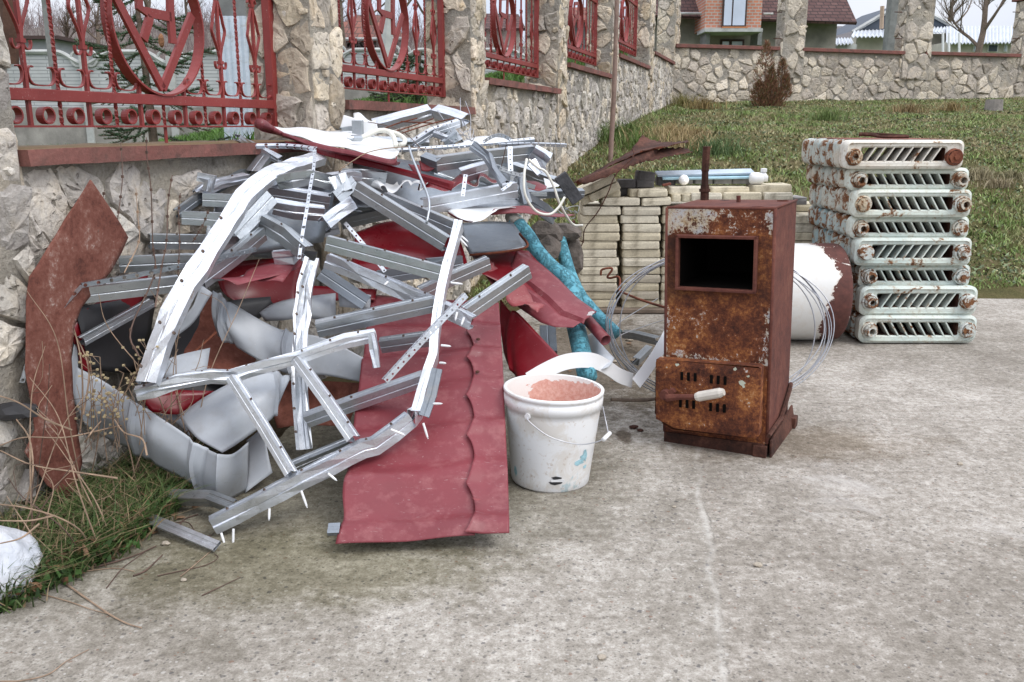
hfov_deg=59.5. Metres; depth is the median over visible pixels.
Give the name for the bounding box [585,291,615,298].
concrete tile
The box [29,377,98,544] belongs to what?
dry stem
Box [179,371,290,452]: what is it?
metal sheet
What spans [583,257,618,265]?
concrete tile
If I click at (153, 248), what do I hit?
dry stem
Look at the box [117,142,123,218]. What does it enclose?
dry stem
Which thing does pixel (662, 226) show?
concrete tile
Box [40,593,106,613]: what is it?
twig
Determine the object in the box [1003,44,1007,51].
window
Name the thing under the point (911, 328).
radiator
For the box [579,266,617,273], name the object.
concrete tile
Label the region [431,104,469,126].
metal profile
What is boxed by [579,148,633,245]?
wire
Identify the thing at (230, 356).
metal sheet
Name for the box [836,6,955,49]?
shed
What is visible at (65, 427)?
dry stem
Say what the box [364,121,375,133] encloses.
plastic box
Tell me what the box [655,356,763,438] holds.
door
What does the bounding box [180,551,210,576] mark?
twig
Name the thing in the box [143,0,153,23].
bare tree
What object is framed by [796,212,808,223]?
concrete tile
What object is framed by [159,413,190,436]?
metal sheet
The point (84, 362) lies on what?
metal sheet
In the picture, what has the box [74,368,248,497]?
metal sheet
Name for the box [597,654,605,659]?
pebble
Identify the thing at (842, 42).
shed
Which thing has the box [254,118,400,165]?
metal sheet
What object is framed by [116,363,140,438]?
seed head
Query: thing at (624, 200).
concrete tile
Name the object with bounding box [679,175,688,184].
stone
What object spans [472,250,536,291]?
metal sheet
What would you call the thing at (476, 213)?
metal sheet
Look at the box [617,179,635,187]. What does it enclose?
concrete tile
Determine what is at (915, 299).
radiator
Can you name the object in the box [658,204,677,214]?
concrete tile
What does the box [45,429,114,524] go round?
dry stem
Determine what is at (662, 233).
concrete tile
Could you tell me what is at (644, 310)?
wooden pallet
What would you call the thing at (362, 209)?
metal profile
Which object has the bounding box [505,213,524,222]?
pole end
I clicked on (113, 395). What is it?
seed head
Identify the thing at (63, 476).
dry stem
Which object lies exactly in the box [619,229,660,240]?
concrete tile
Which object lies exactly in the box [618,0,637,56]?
iron grille
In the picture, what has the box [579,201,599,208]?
concrete tile
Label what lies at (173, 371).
dry stem
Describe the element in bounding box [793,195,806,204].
concrete tile
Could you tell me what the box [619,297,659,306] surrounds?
concrete tile
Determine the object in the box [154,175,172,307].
dry stem
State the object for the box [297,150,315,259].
perforated strip
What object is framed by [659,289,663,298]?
concrete tile
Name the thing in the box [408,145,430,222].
metal ribbon
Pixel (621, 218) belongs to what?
concrete tile
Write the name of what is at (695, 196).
concrete tile
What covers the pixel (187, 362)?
metal sheet
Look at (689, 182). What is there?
concrete tile
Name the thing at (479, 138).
metal sheet
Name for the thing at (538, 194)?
metal profile
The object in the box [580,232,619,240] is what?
concrete tile
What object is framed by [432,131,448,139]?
metal profile
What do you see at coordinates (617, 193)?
concrete tile
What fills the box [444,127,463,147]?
metal profile
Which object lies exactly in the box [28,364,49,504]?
dry stem
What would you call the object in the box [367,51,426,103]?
spruce tree
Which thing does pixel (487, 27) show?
house
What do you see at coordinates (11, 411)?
cloth
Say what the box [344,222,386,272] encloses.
perforated strip
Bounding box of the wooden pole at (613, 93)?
[608,0,618,161]
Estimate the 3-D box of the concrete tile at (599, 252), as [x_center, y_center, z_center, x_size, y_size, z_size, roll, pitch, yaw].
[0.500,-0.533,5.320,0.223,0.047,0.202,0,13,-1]
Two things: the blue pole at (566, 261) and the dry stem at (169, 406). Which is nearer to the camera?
the dry stem at (169, 406)
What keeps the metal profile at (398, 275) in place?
on the metal sheet at (392, 236)
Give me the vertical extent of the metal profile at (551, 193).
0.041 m
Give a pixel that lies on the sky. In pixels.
(1005, 16)
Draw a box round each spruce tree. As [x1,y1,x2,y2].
[74,0,230,142]
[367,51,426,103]
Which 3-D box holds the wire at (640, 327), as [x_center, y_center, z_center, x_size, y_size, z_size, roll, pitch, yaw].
[0.593,-0.054,4.153,0.011,0.057,0.782,7,15,26]
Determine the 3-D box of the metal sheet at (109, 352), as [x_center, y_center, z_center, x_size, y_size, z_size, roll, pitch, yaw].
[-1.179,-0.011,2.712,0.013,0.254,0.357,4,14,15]
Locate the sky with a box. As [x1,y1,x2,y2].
[19,0,1016,48]
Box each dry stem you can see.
[0,395,72,430]
[0,425,121,445]
[0,450,117,478]
[0,504,85,540]
[0,515,54,521]
[0,523,39,543]
[7,484,39,535]
[8,463,76,546]
[16,419,33,504]
[23,385,88,530]
[23,438,35,537]
[26,290,83,496]
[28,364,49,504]
[29,341,44,526]
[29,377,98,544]
[31,423,97,528]
[42,459,74,535]
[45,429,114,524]
[47,424,98,517]
[66,397,90,416]
[74,328,83,432]
[74,333,89,414]
[79,363,138,479]
[84,421,101,442]
[98,294,167,421]
[114,419,147,455]
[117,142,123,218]
[124,192,140,272]
[129,137,156,356]
[129,376,169,473]
[132,340,203,476]
[150,290,186,434]
[150,394,193,466]
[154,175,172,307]
[171,291,193,424]
[171,356,193,441]
[177,193,180,274]
[192,210,208,241]
[192,260,258,442]
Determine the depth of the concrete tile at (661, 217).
5.20 m
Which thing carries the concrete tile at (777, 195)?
on the concrete tile
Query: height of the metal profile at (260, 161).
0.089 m
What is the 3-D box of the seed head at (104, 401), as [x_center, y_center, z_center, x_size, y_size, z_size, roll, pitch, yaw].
[-1.111,0.199,2.508,0.058,0.257,0.040,5,14,21]
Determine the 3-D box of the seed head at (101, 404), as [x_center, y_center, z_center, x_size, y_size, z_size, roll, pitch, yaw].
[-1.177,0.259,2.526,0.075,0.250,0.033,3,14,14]
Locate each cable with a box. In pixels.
[523,158,565,215]
[528,159,582,226]
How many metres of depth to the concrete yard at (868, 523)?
2.22 m
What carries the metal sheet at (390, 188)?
on the metal profile at (471, 198)
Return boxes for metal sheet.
[72,345,77,395]
[73,276,147,344]
[74,336,91,371]
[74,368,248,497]
[77,295,155,372]
[135,296,272,406]
[143,390,212,413]
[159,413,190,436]
[163,348,209,376]
[177,286,211,334]
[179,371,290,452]
[184,295,255,368]
[206,172,333,254]
[212,260,301,285]
[212,291,362,381]
[218,258,302,302]
[243,260,299,281]
[245,432,272,492]
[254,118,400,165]
[259,293,335,320]
[274,381,358,427]
[285,141,456,190]
[312,286,376,300]
[338,294,370,308]
[351,221,466,271]
[353,158,518,207]
[369,180,426,192]
[408,164,420,172]
[419,161,433,171]
[422,173,496,191]
[448,206,515,221]
[448,212,472,222]
[457,136,511,148]
[462,221,525,253]
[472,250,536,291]
[486,261,544,311]
[490,205,573,216]
[500,300,557,376]
[511,251,595,327]
[526,181,546,190]
[544,178,558,187]
[588,333,613,370]
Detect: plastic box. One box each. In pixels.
[340,115,355,126]
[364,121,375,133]
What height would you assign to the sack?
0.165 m
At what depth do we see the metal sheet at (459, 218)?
3.14 m
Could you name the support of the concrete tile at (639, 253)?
on the concrete tile at (623, 261)
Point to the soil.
(279, 432)
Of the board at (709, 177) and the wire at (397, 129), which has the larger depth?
the board at (709, 177)
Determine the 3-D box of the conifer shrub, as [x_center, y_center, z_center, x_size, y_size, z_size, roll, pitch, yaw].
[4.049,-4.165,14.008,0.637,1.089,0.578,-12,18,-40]
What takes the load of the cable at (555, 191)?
on the metal sheet at (523, 209)
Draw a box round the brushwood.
[19,0,576,59]
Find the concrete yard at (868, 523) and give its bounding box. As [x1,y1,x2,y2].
[0,299,1023,681]
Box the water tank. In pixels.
[791,243,852,339]
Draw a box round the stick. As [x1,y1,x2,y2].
[611,397,654,401]
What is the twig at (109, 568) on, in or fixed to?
on the concrete yard at (868, 523)
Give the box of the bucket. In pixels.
[503,374,611,492]
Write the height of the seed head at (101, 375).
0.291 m
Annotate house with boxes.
[343,15,401,50]
[485,13,524,48]
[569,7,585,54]
[618,0,856,50]
[932,25,1012,52]
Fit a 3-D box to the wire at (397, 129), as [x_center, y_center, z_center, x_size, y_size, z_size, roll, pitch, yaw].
[-0.443,-0.806,3.528,0.315,0.114,0.052,11,17,38]
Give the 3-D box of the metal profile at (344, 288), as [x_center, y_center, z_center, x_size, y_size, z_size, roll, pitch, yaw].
[-0.567,-0.179,3.019,0.188,0.141,0.030,3,14,14]
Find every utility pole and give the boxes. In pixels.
[218,0,254,139]
[380,0,392,83]
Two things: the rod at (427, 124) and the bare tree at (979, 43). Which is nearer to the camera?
the rod at (427, 124)
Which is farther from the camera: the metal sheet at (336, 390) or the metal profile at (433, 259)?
the metal profile at (433, 259)
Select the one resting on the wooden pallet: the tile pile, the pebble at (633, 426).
the tile pile
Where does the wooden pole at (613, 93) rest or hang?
on the ground at (1011, 292)
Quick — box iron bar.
[859,132,908,137]
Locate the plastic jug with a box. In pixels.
[749,168,767,184]
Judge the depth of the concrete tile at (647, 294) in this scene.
5.27 m
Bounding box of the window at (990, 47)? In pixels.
[987,44,998,51]
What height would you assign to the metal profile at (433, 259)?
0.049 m
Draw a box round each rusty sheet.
[573,135,688,182]
[576,147,691,185]
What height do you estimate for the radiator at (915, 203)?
0.138 m
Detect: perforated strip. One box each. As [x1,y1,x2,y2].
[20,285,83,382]
[81,247,255,287]
[255,143,316,151]
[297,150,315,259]
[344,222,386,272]
[382,293,467,382]
[399,137,533,151]
[461,174,467,196]
[483,133,510,142]
[498,142,566,146]
[499,166,522,176]
[501,176,513,190]
[508,146,512,170]
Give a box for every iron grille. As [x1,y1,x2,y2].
[3,0,277,142]
[337,0,445,101]
[485,0,538,79]
[567,0,597,65]
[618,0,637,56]
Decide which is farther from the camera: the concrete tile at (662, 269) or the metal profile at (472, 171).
the concrete tile at (662, 269)
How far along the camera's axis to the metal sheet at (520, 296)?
3.18 m
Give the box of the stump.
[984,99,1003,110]
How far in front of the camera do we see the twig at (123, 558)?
2.27 m
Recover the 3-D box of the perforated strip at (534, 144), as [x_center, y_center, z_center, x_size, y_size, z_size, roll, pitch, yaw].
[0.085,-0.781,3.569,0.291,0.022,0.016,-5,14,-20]
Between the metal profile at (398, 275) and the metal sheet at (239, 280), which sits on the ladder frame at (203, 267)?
the metal sheet at (239, 280)
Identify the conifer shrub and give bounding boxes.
[747,39,792,106]
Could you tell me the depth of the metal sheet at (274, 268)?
2.89 m
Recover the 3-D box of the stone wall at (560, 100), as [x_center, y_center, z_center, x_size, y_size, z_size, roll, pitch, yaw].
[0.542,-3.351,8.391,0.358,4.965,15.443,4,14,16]
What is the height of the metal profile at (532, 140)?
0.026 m
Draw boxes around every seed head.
[74,377,108,449]
[78,351,98,437]
[78,353,98,438]
[86,389,102,470]
[88,353,106,446]
[89,395,111,461]
[101,373,133,446]
[102,369,123,451]
[102,387,127,451]
[107,388,121,443]
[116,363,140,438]
[121,346,144,434]
[121,377,144,437]
[135,339,158,444]
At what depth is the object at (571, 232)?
3.81 m
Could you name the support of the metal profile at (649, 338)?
on the concrete yard at (868, 523)
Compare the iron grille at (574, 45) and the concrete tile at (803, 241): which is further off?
the iron grille at (574, 45)
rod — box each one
[194,331,216,350]
[385,118,416,127]
[396,118,433,130]
[401,118,453,133]
[401,121,431,123]
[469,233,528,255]
[600,267,663,307]
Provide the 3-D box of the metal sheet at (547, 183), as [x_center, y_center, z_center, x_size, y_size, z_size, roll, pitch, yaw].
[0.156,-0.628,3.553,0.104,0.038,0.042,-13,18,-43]
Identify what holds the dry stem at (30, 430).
on the soil
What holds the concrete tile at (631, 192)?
on the concrete tile at (624, 200)
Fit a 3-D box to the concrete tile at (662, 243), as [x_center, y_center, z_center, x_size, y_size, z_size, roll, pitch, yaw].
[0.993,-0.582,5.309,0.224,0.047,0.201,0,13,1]
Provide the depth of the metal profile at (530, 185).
3.37 m
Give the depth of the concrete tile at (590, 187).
5.10 m
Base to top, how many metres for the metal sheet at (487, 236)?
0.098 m
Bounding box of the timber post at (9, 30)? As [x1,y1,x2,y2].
[0,0,18,63]
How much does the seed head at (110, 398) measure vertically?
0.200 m
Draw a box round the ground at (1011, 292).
[321,98,1023,382]
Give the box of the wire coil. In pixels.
[605,258,834,391]
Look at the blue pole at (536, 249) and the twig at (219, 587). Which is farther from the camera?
the blue pole at (536, 249)
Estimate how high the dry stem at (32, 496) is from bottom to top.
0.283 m
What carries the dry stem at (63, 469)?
on the weed grass at (70, 530)
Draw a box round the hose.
[347,128,406,148]
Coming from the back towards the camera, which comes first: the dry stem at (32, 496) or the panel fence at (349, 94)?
the panel fence at (349, 94)
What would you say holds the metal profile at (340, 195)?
on the ladder frame at (203, 267)
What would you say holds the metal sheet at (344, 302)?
on the roof sheet at (448, 477)
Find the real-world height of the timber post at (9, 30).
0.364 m
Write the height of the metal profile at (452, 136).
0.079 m
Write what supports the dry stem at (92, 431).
on the seed head at (100, 397)
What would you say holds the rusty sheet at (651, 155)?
on the concrete tile at (590, 187)
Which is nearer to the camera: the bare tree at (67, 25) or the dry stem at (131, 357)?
the dry stem at (131, 357)
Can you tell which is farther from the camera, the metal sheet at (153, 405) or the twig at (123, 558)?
the metal sheet at (153, 405)
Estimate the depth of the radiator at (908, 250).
4.45 m
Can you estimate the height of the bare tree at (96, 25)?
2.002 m
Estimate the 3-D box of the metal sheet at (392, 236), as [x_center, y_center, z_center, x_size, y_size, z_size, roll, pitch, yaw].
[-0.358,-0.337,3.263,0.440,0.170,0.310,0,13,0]
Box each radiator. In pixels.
[801,138,963,168]
[806,164,969,190]
[808,206,968,238]
[809,183,971,216]
[812,225,971,264]
[845,310,976,342]
[850,262,969,285]
[852,283,977,314]
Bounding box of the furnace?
[655,146,797,457]
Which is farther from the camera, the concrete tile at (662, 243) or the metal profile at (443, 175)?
the concrete tile at (662, 243)
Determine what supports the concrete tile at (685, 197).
on the concrete tile at (662, 209)
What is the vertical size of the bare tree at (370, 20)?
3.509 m
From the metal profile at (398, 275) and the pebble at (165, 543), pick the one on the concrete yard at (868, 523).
the pebble at (165, 543)
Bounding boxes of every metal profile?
[146,513,220,551]
[168,489,236,509]
[233,134,281,162]
[234,191,276,241]
[246,153,271,173]
[252,251,316,260]
[258,214,312,260]
[267,185,330,208]
[272,198,324,220]
[272,249,297,264]
[276,169,333,189]
[316,268,370,308]
[325,222,339,236]
[327,169,361,180]
[327,523,340,535]
[328,172,352,190]
[328,176,356,204]
[332,205,361,214]
[333,191,387,205]
[333,195,370,210]
[339,126,351,130]
[340,209,388,228]
[342,168,386,184]
[371,104,431,134]
[377,256,462,280]
[378,136,428,147]
[411,119,460,146]
[420,152,441,172]
[420,181,517,212]
[425,255,462,261]
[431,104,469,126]
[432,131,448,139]
[433,172,455,179]
[436,144,534,170]
[441,131,457,149]
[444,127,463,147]
[458,161,488,180]
[460,172,519,194]
[469,141,508,187]
[477,200,519,206]
[497,162,556,188]
[505,139,534,145]
[515,193,556,223]
[517,182,535,188]
[518,172,531,204]
[518,188,584,198]
[527,158,545,176]
[528,145,552,165]
[530,192,546,195]
[540,325,556,352]
[621,330,660,344]
[631,345,652,365]
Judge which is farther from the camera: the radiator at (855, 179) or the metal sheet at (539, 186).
the radiator at (855, 179)
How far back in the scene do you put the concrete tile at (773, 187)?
5.18 m
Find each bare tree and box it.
[53,5,75,37]
[62,0,119,43]
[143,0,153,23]
[184,0,206,14]
[337,0,360,50]
[369,0,384,24]
[416,0,425,46]
[936,0,1005,52]
[944,0,971,33]
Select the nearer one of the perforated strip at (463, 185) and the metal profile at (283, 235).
the metal profile at (283, 235)
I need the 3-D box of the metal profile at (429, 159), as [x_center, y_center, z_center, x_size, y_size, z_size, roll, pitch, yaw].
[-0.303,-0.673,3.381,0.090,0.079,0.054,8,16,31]
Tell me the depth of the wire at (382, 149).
3.08 m
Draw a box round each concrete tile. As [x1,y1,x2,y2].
[577,174,615,194]
[577,212,616,222]
[577,273,616,281]
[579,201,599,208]
[579,204,620,214]
[579,223,618,231]
[579,238,616,248]
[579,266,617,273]
[580,194,590,205]
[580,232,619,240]
[581,282,616,290]
[582,249,616,256]
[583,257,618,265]
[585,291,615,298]
[587,181,620,201]
[589,189,620,196]
[592,299,615,306]
[598,196,639,204]
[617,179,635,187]
[617,214,658,222]
[618,238,658,248]
[618,247,659,257]
[618,279,658,290]
[618,290,658,298]
[619,205,659,214]
[619,222,660,231]
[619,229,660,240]
[619,254,659,265]
[619,263,659,273]
[619,271,660,282]
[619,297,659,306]
[620,187,638,195]
[627,188,637,196]
[634,170,655,180]
[634,178,653,186]
[636,187,667,196]
[639,196,670,205]
[655,176,674,185]
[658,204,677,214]
[658,213,664,222]
[659,222,664,231]
[659,238,664,248]
[659,245,664,256]
[659,281,664,290]
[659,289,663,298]
[659,296,663,305]
[660,230,664,239]
[660,266,664,273]
[660,274,664,282]
[664,185,700,193]
[667,194,680,201]
[675,180,692,183]
[681,194,690,201]
[691,192,721,200]
[693,179,712,183]
[709,185,748,192]
[713,175,731,183]
[722,191,761,199]
[732,175,749,183]
[746,183,791,192]
[762,192,792,199]
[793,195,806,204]
[795,223,814,231]
[795,232,811,239]
[795,240,811,242]
[796,201,811,210]
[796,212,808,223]
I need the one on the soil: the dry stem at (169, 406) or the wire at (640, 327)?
the dry stem at (169, 406)
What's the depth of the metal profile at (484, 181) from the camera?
3.71 m
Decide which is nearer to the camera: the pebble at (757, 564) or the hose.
the pebble at (757, 564)
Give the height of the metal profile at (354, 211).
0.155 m
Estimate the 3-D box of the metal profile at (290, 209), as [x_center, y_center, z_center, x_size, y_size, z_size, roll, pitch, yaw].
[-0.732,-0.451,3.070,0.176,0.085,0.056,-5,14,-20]
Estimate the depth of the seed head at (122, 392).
2.50 m
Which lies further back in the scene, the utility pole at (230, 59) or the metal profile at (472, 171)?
the utility pole at (230, 59)
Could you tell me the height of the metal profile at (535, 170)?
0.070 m
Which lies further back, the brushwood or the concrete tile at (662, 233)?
the brushwood
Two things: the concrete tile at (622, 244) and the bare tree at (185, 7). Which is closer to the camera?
the concrete tile at (622, 244)
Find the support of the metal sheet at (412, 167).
on the metal sheet at (390, 188)
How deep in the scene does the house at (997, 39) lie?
42.01 m
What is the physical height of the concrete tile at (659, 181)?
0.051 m
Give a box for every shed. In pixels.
[23,36,107,59]
[835,26,856,48]
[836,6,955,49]
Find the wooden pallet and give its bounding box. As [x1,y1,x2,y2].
[599,300,663,313]
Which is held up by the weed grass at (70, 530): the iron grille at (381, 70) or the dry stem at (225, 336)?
the dry stem at (225, 336)
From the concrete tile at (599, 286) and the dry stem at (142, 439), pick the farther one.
the concrete tile at (599, 286)
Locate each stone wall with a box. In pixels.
[0,0,680,524]
[673,0,1023,102]
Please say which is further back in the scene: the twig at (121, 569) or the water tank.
the water tank
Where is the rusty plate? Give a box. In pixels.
[24,180,127,498]
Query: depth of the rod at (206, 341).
2.79 m
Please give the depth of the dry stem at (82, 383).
2.51 m
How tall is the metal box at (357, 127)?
0.062 m
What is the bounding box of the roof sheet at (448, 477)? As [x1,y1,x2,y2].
[335,295,508,543]
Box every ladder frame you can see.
[77,152,379,449]
[209,181,531,542]
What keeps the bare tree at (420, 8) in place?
on the meadow
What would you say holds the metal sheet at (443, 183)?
on the ladder frame at (203, 267)
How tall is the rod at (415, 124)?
0.059 m
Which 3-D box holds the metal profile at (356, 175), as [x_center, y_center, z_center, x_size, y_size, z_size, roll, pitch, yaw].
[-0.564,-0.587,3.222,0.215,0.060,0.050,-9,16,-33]
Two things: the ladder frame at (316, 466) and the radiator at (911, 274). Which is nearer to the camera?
the ladder frame at (316, 466)
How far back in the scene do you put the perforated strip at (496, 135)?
3.54 m
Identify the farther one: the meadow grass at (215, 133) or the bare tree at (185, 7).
the bare tree at (185, 7)
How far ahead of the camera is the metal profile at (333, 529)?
2.31 m
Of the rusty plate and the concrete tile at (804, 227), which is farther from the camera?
the concrete tile at (804, 227)
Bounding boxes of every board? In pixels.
[655,168,753,176]
[662,175,748,179]
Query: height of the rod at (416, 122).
0.012 m
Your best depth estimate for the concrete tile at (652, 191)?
5.13 m
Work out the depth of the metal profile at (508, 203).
3.35 m
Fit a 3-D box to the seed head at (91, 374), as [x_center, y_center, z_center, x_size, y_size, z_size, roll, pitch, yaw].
[-1.167,0.157,2.504,0.054,0.264,0.045,0,13,0]
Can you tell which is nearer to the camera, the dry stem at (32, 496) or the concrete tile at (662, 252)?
the dry stem at (32, 496)
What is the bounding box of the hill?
[23,27,422,60]
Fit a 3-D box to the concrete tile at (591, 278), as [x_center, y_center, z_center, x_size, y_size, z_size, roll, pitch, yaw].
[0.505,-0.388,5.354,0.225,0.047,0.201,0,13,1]
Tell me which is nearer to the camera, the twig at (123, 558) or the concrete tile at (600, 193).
the twig at (123, 558)
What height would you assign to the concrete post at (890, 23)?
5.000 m
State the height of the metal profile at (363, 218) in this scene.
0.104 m
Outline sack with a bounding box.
[0,525,42,604]
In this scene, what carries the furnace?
on the concrete yard at (868, 523)
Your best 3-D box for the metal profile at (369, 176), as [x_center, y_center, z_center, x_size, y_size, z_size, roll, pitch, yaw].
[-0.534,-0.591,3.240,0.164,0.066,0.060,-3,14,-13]
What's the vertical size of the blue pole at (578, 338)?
0.172 m
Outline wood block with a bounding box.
[554,171,582,204]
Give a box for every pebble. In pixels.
[161,541,169,545]
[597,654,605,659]
[629,425,637,428]
[753,562,762,566]
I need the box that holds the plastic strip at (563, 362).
[525,331,663,387]
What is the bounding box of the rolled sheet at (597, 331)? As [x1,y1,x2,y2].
[584,316,610,344]
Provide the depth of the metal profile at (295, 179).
3.10 m
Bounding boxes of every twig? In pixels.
[0,649,88,681]
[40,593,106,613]
[61,580,141,628]
[86,568,134,571]
[90,546,155,568]
[106,552,143,587]
[133,554,162,576]
[157,553,217,575]
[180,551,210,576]
[202,577,240,595]
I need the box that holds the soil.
[0,417,289,613]
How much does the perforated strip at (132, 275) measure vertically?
0.064 m
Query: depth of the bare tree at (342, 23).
22.83 m
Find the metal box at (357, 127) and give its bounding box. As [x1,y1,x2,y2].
[352,120,363,134]
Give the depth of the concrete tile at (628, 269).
5.25 m
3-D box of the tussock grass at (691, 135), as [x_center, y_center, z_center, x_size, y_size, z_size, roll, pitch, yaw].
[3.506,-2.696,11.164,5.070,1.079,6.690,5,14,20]
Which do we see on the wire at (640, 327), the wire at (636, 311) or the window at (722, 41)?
the wire at (636, 311)
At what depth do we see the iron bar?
4.53 m
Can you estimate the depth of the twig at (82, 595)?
2.04 m
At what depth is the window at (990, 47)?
41.84 m
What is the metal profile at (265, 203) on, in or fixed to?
on the metal profile at (283, 235)
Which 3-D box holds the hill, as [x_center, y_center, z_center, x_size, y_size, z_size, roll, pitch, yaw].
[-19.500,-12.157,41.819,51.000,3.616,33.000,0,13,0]
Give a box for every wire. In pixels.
[338,147,433,170]
[369,122,423,151]
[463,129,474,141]
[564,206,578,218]
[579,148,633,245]
[613,319,663,340]
[617,298,658,325]
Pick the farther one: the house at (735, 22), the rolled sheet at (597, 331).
the house at (735, 22)
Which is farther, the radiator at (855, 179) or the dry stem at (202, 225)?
the radiator at (855, 179)
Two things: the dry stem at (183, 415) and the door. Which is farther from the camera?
the door
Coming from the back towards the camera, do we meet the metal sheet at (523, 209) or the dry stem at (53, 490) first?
the metal sheet at (523, 209)
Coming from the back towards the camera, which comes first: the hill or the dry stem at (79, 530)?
the hill
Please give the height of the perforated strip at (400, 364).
0.211 m
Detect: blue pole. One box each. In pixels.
[509,215,582,300]
[558,236,621,339]
[567,323,596,380]
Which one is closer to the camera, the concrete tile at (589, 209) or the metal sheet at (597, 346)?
the metal sheet at (597, 346)
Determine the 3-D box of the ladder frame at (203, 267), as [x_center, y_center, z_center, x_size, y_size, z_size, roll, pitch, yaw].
[-0.904,-0.157,2.899,0.847,0.868,1.008,-4,14,-17]
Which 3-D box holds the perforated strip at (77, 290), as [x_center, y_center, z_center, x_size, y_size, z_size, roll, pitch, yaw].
[-1.248,-0.022,2.429,0.031,0.228,0.239,5,14,21]
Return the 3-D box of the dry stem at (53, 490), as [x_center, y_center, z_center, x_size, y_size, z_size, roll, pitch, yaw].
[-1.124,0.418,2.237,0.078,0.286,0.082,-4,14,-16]
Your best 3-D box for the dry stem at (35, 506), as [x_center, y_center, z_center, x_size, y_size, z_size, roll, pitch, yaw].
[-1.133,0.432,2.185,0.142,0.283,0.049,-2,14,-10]
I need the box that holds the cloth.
[0,402,39,420]
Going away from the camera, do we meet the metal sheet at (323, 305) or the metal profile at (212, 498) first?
the metal profile at (212, 498)
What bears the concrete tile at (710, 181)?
on the concrete tile at (681, 189)
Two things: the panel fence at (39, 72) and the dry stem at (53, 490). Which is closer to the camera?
the dry stem at (53, 490)
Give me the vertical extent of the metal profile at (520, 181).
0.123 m
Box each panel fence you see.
[7,49,222,145]
[342,45,524,99]
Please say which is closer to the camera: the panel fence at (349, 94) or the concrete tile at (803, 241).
the concrete tile at (803, 241)
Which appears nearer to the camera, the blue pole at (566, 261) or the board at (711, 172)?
the blue pole at (566, 261)
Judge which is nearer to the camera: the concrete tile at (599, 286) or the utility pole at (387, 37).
the concrete tile at (599, 286)
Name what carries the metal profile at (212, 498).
on the weed grass at (70, 530)
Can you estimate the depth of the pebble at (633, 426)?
3.25 m
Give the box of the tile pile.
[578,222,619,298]
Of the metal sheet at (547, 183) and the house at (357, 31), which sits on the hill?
the house at (357, 31)
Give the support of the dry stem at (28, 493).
on the weed grass at (70, 530)
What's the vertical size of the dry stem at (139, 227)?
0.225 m
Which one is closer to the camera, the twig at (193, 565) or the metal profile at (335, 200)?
the twig at (193, 565)
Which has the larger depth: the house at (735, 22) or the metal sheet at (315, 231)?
the house at (735, 22)
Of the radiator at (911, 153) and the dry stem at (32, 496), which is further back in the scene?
the radiator at (911, 153)
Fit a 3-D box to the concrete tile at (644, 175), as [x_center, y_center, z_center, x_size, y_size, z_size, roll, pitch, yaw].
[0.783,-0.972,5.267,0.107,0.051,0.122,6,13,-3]
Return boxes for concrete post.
[41,0,59,89]
[882,0,898,50]
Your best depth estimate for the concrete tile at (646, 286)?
5.27 m
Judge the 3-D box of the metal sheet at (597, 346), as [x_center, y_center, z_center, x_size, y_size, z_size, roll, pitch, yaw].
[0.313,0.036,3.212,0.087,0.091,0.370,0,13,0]
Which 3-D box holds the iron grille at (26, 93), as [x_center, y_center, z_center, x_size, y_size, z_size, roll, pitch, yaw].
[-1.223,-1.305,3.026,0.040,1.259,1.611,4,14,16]
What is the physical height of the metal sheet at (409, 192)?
0.218 m
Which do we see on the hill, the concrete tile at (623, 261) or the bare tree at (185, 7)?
the bare tree at (185, 7)
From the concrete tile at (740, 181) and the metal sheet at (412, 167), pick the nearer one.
the metal sheet at (412, 167)
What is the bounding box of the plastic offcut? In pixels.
[353,112,377,127]
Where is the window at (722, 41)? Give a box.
[720,39,744,44]
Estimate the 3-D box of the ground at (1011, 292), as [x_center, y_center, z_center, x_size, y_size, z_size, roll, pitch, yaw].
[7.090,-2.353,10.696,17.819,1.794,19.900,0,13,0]
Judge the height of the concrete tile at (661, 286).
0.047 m
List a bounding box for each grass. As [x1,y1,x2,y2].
[0,424,239,613]
[28,46,627,144]
[595,93,1023,188]

